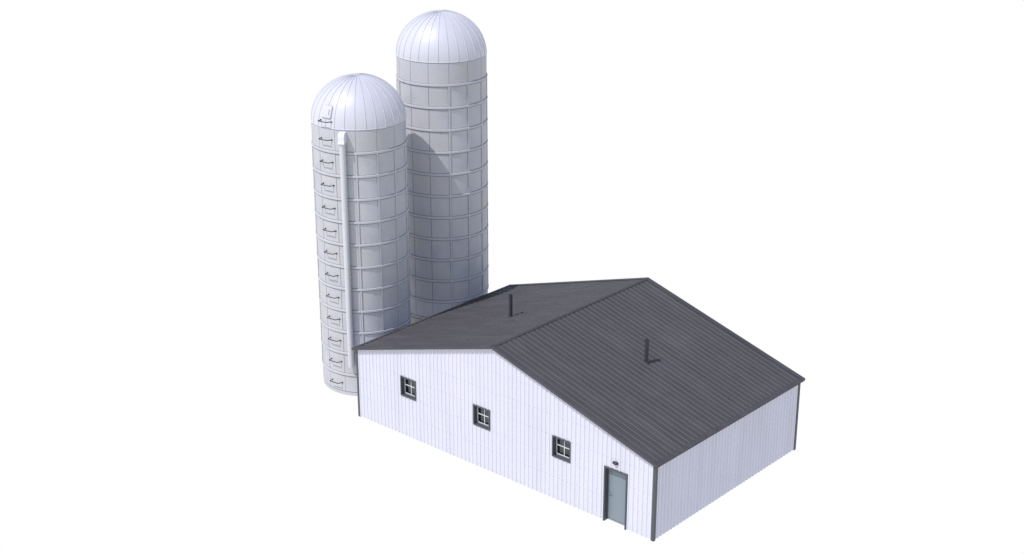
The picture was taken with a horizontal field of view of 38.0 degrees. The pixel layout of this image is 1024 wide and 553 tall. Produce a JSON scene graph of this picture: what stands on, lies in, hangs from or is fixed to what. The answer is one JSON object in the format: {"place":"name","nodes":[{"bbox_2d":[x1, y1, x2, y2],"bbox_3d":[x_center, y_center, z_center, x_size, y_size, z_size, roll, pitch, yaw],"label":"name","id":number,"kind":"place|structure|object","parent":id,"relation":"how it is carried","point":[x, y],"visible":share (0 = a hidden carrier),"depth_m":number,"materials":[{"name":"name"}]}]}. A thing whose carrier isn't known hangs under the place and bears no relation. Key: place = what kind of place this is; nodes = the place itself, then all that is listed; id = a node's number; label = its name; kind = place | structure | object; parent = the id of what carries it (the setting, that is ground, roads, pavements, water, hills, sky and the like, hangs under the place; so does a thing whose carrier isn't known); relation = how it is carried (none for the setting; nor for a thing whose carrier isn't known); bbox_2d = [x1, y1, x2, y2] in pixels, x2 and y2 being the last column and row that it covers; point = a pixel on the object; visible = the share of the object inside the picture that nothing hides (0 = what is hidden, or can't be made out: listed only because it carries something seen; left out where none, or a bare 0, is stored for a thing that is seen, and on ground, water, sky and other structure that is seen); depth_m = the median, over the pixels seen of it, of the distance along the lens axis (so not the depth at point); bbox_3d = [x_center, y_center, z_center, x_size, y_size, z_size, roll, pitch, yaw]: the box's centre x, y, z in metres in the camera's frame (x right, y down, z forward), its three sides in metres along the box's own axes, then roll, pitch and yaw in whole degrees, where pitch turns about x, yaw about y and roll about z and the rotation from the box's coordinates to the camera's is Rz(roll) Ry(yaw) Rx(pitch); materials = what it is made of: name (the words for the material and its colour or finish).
{"place":"outdoors","nodes":[
{"label":"outdoors","id":0,"kind":"place"},
{"bbox_2d":[311,73,411,395],"bbox_3d":[-6.240,-1.847,61.636,3.882,13.286,4.049,17,27,38],"label":"silo","id":1,"kind":"object","parent":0,"point":[359,156],"visible":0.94,"depth_m":59.87,"materials":[{"name":"metal"}]},
{"bbox_2d":[396,10,488,323],"bbox_3d":[-2.980,-4.017,64.744,3.922,15.166,3.922,12,24,29],"label":"silo","id":2,"kind":"object","parent":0,"point":[441,73],"visible":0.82,"depth_m":62.69,"materials":[{"name":"metal"}]},
{"bbox_2d":[0,0,1023,552],"label":"sky","id":3,"kind":"structure","parent":0,"point":[837,185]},
{"bbox_2d":[351,277,804,541],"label":"barn","id":4,"kind":"structure","parent":0,"point":[677,408],"depth_m":55.14,"materials":[{"name":"white paint"}]},
{"bbox_2d":[400,376,415,400],"bbox_3d":[-3.980,4.329,58.051,0.840,0.840,0.245,17,27,38],"label":"window","id":5,"kind":"structure","parent":4,"relation":"in","point":[407,386],"depth_m":58.17,"materials":[{"name":"grey glass"}]},
{"bbox_2d":[473,404,489,430],"bbox_3d":[-1.071,5.236,55.633,0.840,0.840,0.245,17,27,38],"label":"window","id":6,"kind":"structure","parent":4,"relation":"in","point":[481,416],"depth_m":55.75,"materials":[{"name":"grey glass"}]},
{"bbox_2d":[552,435,570,462],"bbox_3d":[1.835,6.142,53.219,0.860,0.840,0.245,17,27,38],"label":"window","id":7,"kind":"structure","parent":4,"relation":"in","point":[561,448],"depth_m":53.33,"materials":[{"name":"grey glass"}]},
{"bbox_2d":[603,465,627,529],"bbox_3d":[3.674,7.709,52.062,1.020,2.180,0.245,17,27,38],"label":"door","id":8,"kind":"structure","parent":4,"relation":"in","point":[615,489],"depth_m":52.16,"materials":[{"name":"blue paint"}]}
]}

